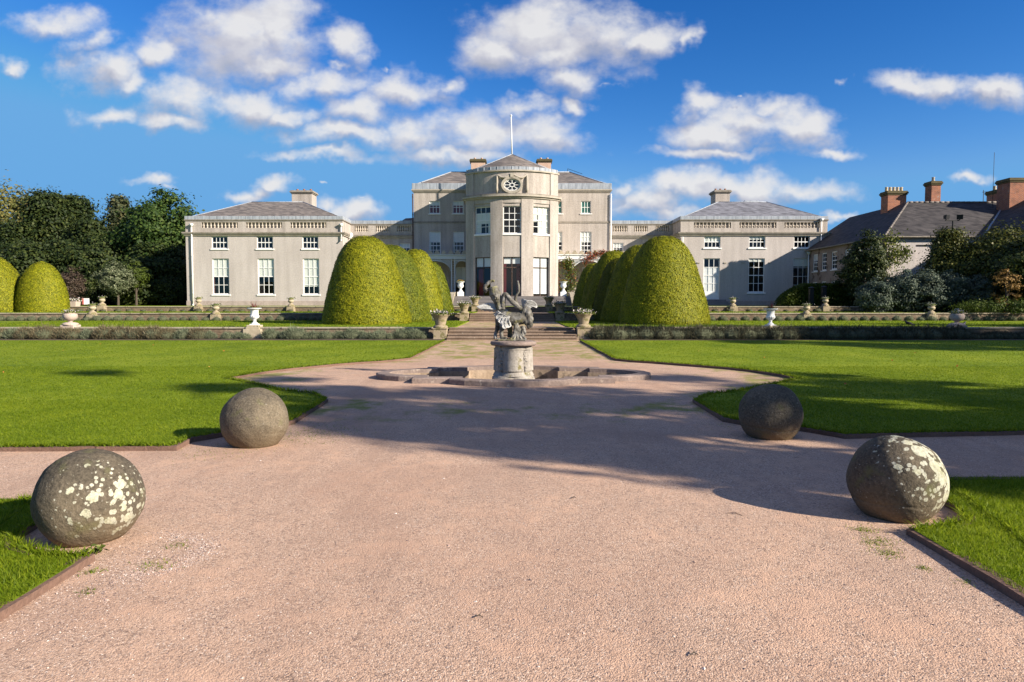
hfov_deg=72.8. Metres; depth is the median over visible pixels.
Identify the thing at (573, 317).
retaining wall
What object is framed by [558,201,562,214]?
window
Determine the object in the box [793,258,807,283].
window
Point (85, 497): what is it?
stone ball
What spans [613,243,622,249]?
window
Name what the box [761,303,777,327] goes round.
white urn
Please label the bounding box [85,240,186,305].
tree
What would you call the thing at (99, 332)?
lavender bush
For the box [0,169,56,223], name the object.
tree
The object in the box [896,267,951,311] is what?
grey shrub
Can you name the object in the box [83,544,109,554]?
weed
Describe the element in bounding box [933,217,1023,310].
dark yew
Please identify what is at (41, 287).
clipped yew
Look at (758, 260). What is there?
window
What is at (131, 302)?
dark shrub
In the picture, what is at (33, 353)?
lawn
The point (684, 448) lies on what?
gravel path
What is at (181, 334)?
lavender bush
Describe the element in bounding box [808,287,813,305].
gate pier
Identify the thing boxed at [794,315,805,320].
lavender mound
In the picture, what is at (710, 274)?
window
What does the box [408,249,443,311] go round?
clipped yew
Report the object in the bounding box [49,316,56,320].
lavender mound
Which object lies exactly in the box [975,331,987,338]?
lavender bush
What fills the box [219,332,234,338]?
lavender bush
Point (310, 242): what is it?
window
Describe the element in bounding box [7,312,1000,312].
terrace lawn
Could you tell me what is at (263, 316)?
retaining wall
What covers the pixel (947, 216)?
floodlight pole
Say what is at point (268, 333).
lavender bush
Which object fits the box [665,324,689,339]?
lavender bush
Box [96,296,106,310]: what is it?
stone urn
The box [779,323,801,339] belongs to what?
lavender bush
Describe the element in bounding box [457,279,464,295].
white vase
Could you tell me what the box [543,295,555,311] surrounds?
stone planter
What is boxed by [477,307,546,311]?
stone steps
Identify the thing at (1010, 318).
lavender mound
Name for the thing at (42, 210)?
tree
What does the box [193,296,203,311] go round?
stone urn
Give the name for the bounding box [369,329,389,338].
lavender bush
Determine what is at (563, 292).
white vase
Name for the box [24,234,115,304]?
tree
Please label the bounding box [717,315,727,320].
lavender mound
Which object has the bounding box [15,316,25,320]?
lavender mound
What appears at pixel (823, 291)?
gate pier
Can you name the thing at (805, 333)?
lavender bush
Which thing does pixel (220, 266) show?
window
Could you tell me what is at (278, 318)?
lavender mound
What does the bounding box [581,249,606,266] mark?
climbing plant
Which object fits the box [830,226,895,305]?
ivy mass
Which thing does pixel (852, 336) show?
lavender bush
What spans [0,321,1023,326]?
terrace lawn
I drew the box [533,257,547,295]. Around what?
window
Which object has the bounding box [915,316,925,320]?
lavender mound
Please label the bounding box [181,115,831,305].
mansion
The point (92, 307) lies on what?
stone urn
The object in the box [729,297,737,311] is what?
stone urn
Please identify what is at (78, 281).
brown shrub
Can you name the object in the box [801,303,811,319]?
stone urn
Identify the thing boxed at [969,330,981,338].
lavender bush
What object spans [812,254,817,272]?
window
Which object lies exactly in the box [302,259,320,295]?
window
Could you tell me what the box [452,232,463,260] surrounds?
window
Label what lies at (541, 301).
stone steps
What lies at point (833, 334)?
lavender bush
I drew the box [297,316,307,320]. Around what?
lavender mound
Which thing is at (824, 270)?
window
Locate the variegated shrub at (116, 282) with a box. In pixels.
[89,259,139,305]
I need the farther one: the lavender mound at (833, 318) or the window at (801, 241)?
the window at (801, 241)
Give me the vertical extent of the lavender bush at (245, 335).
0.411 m
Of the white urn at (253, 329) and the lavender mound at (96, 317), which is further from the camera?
the lavender mound at (96, 317)
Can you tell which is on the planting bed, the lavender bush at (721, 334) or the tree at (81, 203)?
the lavender bush at (721, 334)
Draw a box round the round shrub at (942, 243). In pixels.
[910,225,992,307]
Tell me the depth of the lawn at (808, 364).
17.86 m
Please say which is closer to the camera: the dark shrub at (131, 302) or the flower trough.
the flower trough
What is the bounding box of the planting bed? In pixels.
[0,338,1023,339]
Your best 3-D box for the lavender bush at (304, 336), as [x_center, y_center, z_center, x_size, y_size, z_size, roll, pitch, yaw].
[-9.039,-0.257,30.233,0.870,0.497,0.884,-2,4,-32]
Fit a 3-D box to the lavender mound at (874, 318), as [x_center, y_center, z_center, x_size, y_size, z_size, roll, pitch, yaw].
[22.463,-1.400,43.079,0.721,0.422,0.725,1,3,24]
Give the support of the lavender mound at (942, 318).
on the terrace lawn at (452, 325)
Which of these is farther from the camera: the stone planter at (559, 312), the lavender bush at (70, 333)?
the stone planter at (559, 312)
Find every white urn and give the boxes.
[243,302,262,337]
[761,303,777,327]
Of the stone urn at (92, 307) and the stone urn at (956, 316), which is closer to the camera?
the stone urn at (956, 316)
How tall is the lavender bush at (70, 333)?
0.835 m
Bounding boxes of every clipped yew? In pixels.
[0,257,20,311]
[14,261,69,311]
[321,235,411,324]
[386,244,431,322]
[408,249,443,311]
[432,261,453,311]
[572,263,595,305]
[580,264,595,309]
[584,250,623,310]
[591,257,619,320]
[600,244,641,322]
[618,236,710,324]
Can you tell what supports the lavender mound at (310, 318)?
on the terrace lawn at (452, 325)
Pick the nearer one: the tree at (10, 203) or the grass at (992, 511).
the grass at (992, 511)
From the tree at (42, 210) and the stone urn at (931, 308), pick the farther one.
the tree at (42, 210)
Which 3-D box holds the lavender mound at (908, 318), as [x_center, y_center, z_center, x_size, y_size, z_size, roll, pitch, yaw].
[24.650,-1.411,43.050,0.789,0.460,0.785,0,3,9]
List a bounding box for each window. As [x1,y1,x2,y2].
[210,236,228,249]
[211,259,230,295]
[255,236,273,249]
[257,259,275,295]
[301,236,319,249]
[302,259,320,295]
[400,243,409,249]
[428,201,440,214]
[429,232,441,260]
[451,201,464,214]
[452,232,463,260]
[455,267,465,295]
[474,207,490,235]
[476,257,490,295]
[503,206,520,234]
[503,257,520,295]
[533,207,549,235]
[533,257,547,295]
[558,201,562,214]
[558,232,561,259]
[559,267,567,280]
[579,232,592,260]
[580,201,591,214]
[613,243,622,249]
[703,236,721,248]
[703,258,719,291]
[747,258,765,293]
[748,236,766,248]
[793,236,809,248]
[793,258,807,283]
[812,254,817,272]
[820,253,826,271]
[830,251,836,270]
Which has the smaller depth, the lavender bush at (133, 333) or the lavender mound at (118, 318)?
the lavender bush at (133, 333)
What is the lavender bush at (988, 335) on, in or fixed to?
on the planting bed
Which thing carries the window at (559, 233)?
in the mansion
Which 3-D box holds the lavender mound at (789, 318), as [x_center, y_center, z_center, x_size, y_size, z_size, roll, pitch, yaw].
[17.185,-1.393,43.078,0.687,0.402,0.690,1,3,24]
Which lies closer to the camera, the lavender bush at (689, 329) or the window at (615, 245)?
the lavender bush at (689, 329)
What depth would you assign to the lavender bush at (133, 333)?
30.00 m
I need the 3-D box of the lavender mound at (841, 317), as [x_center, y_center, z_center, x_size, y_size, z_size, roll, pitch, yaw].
[20.506,-1.427,43.085,0.854,0.500,0.858,1,3,19]
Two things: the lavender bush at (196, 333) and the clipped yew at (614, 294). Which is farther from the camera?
the clipped yew at (614, 294)
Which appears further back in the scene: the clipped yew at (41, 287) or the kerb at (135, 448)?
the clipped yew at (41, 287)
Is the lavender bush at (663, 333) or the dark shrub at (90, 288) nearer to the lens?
the lavender bush at (663, 333)
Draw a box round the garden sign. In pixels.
[82,298,88,305]
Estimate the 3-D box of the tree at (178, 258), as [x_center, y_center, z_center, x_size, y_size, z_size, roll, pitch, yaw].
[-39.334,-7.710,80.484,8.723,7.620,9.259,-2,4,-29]
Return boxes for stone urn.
[59,308,80,328]
[86,303,96,318]
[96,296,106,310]
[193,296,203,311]
[210,303,221,320]
[286,297,295,311]
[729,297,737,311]
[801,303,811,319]
[821,297,830,311]
[926,303,937,320]
[947,308,968,328]
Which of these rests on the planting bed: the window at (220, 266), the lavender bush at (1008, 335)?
the lavender bush at (1008, 335)
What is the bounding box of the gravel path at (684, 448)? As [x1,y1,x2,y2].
[0,340,1023,681]
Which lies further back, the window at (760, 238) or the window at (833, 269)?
the window at (760, 238)
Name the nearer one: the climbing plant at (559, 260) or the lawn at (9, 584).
the lawn at (9, 584)
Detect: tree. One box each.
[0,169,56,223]
[0,217,42,256]
[0,238,61,276]
[1,185,88,250]
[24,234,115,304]
[42,193,106,246]
[56,225,128,304]
[62,213,116,244]
[85,184,204,278]
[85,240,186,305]
[106,205,159,236]
[152,243,186,304]
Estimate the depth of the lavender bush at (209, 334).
30.35 m
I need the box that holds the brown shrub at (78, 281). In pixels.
[60,266,88,304]
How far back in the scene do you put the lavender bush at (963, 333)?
29.85 m
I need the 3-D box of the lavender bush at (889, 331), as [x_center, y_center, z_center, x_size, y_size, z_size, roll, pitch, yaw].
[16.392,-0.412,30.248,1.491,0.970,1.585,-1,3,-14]
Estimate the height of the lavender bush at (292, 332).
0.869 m
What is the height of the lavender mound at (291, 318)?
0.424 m
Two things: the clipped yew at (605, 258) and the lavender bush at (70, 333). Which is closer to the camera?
the lavender bush at (70, 333)
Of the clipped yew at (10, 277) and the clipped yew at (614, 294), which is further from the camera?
the clipped yew at (10, 277)
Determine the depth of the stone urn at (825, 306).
51.62 m
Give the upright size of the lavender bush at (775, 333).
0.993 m
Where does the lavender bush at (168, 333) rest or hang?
on the planting bed
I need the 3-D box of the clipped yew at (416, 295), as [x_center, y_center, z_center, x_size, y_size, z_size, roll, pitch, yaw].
[-7.244,-3.378,40.903,5.112,4.613,5.104,0,3,0]
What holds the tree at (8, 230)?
on the terrace lawn at (185, 305)
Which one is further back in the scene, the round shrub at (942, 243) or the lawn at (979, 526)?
the round shrub at (942, 243)
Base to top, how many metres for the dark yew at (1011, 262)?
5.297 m
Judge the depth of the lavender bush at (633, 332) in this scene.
29.90 m
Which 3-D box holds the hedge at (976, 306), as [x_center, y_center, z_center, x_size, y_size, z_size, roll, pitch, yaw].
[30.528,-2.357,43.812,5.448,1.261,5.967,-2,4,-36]
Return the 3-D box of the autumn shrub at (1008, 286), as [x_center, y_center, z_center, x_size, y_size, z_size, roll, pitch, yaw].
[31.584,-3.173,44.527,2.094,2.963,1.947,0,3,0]
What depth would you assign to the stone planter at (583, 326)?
30.14 m
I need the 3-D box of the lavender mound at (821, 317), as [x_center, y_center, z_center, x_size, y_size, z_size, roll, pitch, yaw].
[19.158,-1.420,43.039,0.838,0.488,0.834,2,4,27]
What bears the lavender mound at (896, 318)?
on the terrace lawn at (452, 325)
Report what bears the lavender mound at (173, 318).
on the terrace lawn at (452, 325)
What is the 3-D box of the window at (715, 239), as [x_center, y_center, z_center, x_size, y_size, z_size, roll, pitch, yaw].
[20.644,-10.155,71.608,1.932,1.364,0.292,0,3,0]
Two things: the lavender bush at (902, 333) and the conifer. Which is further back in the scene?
the conifer
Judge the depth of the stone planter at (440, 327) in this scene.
30.14 m
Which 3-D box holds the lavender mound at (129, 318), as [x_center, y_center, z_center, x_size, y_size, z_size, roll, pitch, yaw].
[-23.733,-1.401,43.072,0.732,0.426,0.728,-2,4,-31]
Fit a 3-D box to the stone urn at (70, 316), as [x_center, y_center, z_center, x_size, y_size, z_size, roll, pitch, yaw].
[-19.888,-1.032,31.229,0.906,0.930,0.942,0,3,0]
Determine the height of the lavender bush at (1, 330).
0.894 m
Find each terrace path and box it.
[458,322,565,326]
[477,312,546,312]
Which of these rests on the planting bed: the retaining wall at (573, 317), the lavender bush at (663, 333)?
the lavender bush at (663, 333)
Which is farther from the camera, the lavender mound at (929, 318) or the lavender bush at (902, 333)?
the lavender mound at (929, 318)
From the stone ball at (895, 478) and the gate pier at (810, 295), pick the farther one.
the gate pier at (810, 295)
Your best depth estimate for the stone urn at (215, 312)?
43.18 m
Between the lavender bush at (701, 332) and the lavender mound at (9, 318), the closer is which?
the lavender bush at (701, 332)
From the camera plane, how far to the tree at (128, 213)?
85.00 m
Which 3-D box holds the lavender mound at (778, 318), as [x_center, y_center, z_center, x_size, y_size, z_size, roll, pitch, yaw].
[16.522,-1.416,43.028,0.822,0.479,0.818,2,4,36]
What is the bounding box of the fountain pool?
[376,365,650,386]
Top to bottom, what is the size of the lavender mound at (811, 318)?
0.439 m
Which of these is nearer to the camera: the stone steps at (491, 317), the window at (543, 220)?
the stone steps at (491, 317)
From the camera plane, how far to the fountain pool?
14.44 m
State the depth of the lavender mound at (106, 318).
42.88 m
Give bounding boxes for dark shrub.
[67,275,113,304]
[98,278,165,305]
[148,277,186,305]
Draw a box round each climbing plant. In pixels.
[558,259,563,293]
[560,256,579,295]
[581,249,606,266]
[870,228,915,271]
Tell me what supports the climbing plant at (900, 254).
attached to the service block
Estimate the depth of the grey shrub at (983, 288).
46.33 m
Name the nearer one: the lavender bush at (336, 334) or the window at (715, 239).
the lavender bush at (336, 334)
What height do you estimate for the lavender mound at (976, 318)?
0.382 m
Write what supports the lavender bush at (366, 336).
on the planting bed
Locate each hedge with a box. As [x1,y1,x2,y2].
[774,282,855,305]
[943,295,1023,313]
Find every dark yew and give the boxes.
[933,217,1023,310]
[980,234,1023,303]
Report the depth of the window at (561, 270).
74.88 m
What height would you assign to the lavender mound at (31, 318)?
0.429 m
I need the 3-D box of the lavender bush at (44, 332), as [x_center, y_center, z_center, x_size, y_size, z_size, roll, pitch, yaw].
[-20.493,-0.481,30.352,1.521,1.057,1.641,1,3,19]
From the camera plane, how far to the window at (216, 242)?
71.66 m
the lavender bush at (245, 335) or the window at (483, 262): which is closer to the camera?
the lavender bush at (245, 335)
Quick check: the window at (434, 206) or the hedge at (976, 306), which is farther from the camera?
the window at (434, 206)
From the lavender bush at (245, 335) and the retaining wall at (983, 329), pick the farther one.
the retaining wall at (983, 329)
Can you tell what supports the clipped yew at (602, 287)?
on the terrace lawn at (452, 325)
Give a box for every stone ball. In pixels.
[30,449,145,547]
[219,387,288,448]
[738,384,803,439]
[846,435,949,523]
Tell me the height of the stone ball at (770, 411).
0.720 m
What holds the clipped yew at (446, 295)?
on the terrace lawn at (476, 312)
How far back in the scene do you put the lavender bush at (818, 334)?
29.84 m
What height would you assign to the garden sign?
0.781 m
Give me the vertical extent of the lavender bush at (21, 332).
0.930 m
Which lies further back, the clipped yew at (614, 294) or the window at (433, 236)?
the window at (433, 236)
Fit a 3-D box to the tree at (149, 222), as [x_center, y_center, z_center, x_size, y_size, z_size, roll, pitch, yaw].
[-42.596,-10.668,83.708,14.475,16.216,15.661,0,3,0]
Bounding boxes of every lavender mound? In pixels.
[5,316,15,320]
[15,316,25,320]
[25,316,36,320]
[37,315,49,320]
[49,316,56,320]
[90,314,102,320]
[102,316,112,320]
[110,315,122,320]
[124,316,134,320]
[156,315,168,320]
[168,316,177,320]
[187,316,198,320]
[222,315,230,320]
[231,316,240,320]
[264,316,273,320]
[276,315,285,320]
[287,315,296,320]
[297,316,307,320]
[307,315,317,320]
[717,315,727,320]
[740,315,750,320]
[772,315,782,320]
[784,316,794,320]
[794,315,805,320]
[806,316,815,320]
[816,315,827,320]
[828,316,837,320]
[837,315,848,320]
[859,315,867,320]
[869,316,879,320]
[880,316,889,320]
[891,315,901,320]
[903,315,913,320]
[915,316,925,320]
[926,315,936,320]
[938,316,948,320]
[972,316,981,320]
[983,315,994,320]
[995,316,1005,320]
[1006,315,1018,320]
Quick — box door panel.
[705,292,718,298]
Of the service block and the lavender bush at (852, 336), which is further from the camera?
the service block
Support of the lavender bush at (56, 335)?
on the planting bed
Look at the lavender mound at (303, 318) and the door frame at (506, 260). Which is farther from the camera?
the door frame at (506, 260)
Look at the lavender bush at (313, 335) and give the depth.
30.10 m
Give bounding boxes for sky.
[0,0,1023,231]
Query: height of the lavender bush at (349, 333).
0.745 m
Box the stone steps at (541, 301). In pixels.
[450,292,573,305]
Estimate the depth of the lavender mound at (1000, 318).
42.92 m
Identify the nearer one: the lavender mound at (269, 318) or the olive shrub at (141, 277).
the lavender mound at (269, 318)
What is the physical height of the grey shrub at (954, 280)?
3.132 m
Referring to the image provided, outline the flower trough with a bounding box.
[70,297,81,305]
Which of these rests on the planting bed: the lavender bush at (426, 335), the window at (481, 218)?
the lavender bush at (426, 335)
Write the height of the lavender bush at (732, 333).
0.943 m
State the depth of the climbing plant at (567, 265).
70.37 m
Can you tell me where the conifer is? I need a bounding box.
[95,193,137,233]
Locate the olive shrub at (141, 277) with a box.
[124,261,152,305]
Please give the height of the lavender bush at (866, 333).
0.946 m
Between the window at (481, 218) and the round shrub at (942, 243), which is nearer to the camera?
the round shrub at (942, 243)
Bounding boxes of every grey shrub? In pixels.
[849,275,896,312]
[880,268,922,311]
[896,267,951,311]
[919,269,979,311]
[949,273,998,311]
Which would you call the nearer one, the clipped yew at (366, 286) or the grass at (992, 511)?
the grass at (992, 511)
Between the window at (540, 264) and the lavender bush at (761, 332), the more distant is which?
the window at (540, 264)
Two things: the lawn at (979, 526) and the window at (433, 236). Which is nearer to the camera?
the lawn at (979, 526)
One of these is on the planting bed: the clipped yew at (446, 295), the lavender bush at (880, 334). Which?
the lavender bush at (880, 334)
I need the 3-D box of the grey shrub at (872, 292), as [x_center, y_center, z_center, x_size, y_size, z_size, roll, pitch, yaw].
[24.603,-3.236,47.211,2.996,2.671,3.222,3,4,41]
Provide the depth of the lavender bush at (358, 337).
30.43 m
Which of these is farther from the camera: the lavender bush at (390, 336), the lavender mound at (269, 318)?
the lavender mound at (269, 318)
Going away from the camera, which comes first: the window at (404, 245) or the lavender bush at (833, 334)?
the lavender bush at (833, 334)
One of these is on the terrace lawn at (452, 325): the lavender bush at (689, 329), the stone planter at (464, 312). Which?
the stone planter at (464, 312)
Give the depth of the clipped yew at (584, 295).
49.99 m
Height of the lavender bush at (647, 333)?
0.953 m
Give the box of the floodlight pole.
[943,214,962,257]
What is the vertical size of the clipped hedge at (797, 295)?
2.297 m
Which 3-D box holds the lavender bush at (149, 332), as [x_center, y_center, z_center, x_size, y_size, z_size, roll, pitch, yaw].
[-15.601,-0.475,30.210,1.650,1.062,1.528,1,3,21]
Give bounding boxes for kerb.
[0,341,444,451]
[0,498,94,621]
[580,340,1023,438]
[906,476,1023,605]
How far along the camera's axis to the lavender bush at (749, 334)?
29.78 m
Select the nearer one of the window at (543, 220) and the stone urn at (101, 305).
the stone urn at (101, 305)
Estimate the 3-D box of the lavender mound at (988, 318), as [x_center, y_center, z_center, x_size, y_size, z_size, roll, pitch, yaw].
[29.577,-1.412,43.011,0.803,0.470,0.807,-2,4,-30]
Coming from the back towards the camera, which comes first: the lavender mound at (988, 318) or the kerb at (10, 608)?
the lavender mound at (988, 318)
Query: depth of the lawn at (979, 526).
4.59 m
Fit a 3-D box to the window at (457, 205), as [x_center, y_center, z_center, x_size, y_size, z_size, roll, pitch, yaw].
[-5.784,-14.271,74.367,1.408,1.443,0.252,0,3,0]
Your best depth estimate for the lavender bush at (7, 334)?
30.18 m
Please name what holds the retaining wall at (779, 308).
on the terrace lawn at (476, 312)
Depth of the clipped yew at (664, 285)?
35.20 m
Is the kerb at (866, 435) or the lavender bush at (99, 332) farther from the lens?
the lavender bush at (99, 332)
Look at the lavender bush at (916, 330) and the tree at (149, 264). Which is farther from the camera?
the tree at (149, 264)
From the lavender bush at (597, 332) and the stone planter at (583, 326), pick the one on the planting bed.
the lavender bush at (597, 332)
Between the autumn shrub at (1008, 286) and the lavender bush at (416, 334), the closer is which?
the lavender bush at (416, 334)
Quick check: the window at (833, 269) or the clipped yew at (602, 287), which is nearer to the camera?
the clipped yew at (602, 287)
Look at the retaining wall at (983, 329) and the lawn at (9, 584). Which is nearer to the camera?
the lawn at (9, 584)
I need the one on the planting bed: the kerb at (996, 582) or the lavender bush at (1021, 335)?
the lavender bush at (1021, 335)
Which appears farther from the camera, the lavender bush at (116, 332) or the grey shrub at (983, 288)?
the grey shrub at (983, 288)
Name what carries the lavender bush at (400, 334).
on the planting bed
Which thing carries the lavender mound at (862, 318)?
on the terrace lawn at (452, 325)
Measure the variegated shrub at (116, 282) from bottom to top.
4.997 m
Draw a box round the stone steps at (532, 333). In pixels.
[447,327,576,339]
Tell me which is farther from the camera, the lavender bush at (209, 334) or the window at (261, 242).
the window at (261, 242)
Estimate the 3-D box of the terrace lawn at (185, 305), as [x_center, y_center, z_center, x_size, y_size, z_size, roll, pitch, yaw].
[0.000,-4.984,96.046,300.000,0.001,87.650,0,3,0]
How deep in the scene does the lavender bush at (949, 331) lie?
29.87 m
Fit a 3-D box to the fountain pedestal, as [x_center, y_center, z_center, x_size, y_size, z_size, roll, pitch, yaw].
[0.030,0.567,14.903,0.988,1.160,0.988,0,3,0]
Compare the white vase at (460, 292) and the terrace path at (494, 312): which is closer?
the terrace path at (494, 312)
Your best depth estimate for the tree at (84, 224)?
82.14 m
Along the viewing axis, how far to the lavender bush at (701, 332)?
29.83 m
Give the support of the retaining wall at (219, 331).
on the ground
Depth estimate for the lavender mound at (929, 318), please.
42.87 m
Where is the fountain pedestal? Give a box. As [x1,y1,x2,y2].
[490,340,535,378]
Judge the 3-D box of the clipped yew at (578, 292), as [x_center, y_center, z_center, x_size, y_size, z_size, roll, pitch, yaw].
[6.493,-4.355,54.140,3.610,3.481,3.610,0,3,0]
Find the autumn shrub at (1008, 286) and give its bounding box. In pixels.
[990,268,1022,312]
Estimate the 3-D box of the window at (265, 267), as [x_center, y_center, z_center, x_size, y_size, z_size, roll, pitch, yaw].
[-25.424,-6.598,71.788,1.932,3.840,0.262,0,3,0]
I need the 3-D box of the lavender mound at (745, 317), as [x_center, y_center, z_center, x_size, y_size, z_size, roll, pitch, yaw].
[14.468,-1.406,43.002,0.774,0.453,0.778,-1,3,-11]
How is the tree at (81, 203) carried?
on the terrace lawn at (185, 305)
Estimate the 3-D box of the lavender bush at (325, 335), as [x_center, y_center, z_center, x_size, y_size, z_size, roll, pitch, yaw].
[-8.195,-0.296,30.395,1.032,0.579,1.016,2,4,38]
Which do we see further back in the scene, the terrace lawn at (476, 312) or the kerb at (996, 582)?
the terrace lawn at (476, 312)
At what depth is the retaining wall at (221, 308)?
51.95 m
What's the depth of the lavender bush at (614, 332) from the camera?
29.73 m
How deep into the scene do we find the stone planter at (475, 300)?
51.59 m
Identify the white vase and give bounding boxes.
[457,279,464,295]
[560,278,567,295]
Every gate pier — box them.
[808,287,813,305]
[820,286,826,305]
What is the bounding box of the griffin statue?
[477,279,536,340]
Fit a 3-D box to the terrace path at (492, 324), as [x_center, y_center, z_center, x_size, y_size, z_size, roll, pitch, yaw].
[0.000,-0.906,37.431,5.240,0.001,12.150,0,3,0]
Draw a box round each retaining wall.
[0,313,459,320]
[0,327,432,337]
[70,306,470,311]
[552,306,1011,311]
[564,313,1023,320]
[591,327,1023,333]
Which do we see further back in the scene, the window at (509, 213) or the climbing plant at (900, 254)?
the window at (509, 213)
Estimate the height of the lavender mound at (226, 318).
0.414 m
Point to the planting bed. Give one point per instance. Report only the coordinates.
(440, 339)
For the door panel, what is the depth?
71.94 m
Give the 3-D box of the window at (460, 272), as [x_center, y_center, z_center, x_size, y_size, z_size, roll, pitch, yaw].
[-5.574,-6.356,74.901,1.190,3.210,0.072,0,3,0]
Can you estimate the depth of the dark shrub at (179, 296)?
76.07 m
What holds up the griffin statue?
on the fountain pedestal
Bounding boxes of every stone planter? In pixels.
[426,308,454,339]
[457,300,471,320]
[469,295,481,311]
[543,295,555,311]
[552,300,567,320]
[571,307,596,339]
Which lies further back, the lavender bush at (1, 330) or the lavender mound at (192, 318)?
the lavender mound at (192, 318)
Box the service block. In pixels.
[805,152,1023,302]
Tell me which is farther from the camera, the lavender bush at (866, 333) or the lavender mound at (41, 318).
the lavender mound at (41, 318)
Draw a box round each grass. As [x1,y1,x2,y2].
[0,339,1023,607]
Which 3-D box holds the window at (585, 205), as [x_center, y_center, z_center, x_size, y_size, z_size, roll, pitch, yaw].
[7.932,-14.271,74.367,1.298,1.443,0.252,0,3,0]
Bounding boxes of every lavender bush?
[0,328,6,338]
[1,327,17,338]
[12,325,34,338]
[26,321,57,338]
[52,325,68,338]
[60,326,80,338]
[78,327,94,338]
[89,323,115,338]
[106,322,131,338]
[119,325,143,338]
[138,322,165,338]
[155,325,175,338]
[173,328,188,338]
[186,325,206,338]
[202,330,217,338]
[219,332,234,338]
[231,330,241,338]
[238,332,251,338]
[259,326,279,338]
[277,323,308,338]
[301,331,308,338]
[307,330,319,338]
[318,330,333,338]
[331,329,342,338]
[340,327,361,338]
[356,329,367,338]
[359,331,371,338]
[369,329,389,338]
[385,333,394,338]
[391,326,410,338]
[406,326,424,338]
[419,331,429,338]
[587,322,608,339]
[602,322,629,339]
[619,323,643,338]
[632,322,659,339]
[647,322,672,339]
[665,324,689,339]
[680,322,694,338]
[687,322,719,339]
[704,323,729,338]
[717,322,747,339]
[732,323,758,339]
[751,323,768,338]
[765,324,784,339]
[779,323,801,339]
[793,324,812,338]
[807,325,827,339]
[818,322,851,339]
[834,323,858,339]
[851,323,878,339]
[864,323,887,339]
[875,324,898,339]
[892,323,918,339]
[904,322,931,339]
[920,323,950,339]
[932,323,957,339]
[946,323,973,339]
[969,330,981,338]
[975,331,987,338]
[982,331,997,338]
[987,329,1004,338]
[997,329,1014,338]
[1010,330,1021,338]
[1014,331,1023,338]
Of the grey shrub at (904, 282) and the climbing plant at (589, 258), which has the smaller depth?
the grey shrub at (904, 282)
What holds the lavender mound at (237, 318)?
on the terrace lawn at (452, 325)
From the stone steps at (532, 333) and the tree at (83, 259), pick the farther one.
the tree at (83, 259)
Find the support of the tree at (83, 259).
on the terrace lawn at (185, 305)
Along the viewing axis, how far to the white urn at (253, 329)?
30.89 m
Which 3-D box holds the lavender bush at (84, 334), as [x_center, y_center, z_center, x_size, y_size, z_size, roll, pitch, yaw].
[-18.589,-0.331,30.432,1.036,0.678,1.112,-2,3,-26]
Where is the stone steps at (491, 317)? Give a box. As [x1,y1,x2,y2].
[469,313,554,321]
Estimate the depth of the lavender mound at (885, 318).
42.91 m
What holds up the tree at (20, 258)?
on the terrace lawn at (185, 305)
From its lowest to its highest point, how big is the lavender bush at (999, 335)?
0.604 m
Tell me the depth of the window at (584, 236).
74.66 m
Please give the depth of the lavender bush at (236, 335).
30.38 m
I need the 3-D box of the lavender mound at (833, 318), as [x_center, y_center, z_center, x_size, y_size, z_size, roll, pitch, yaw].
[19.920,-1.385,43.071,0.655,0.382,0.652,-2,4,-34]
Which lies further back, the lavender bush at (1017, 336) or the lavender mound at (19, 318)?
the lavender mound at (19, 318)
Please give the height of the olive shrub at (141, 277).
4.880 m
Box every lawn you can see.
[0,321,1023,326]
[0,340,439,446]
[0,500,73,601]
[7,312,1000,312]
[80,305,544,306]
[586,340,1023,432]
[913,480,1023,586]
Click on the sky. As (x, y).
(817, 107)
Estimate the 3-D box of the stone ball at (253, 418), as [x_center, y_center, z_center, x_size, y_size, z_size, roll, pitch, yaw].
[-2.918,0.903,7.873,0.746,0.750,0.749,0,3,0]
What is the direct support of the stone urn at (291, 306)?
on the retaining wall at (221, 308)
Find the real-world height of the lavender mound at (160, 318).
0.464 m

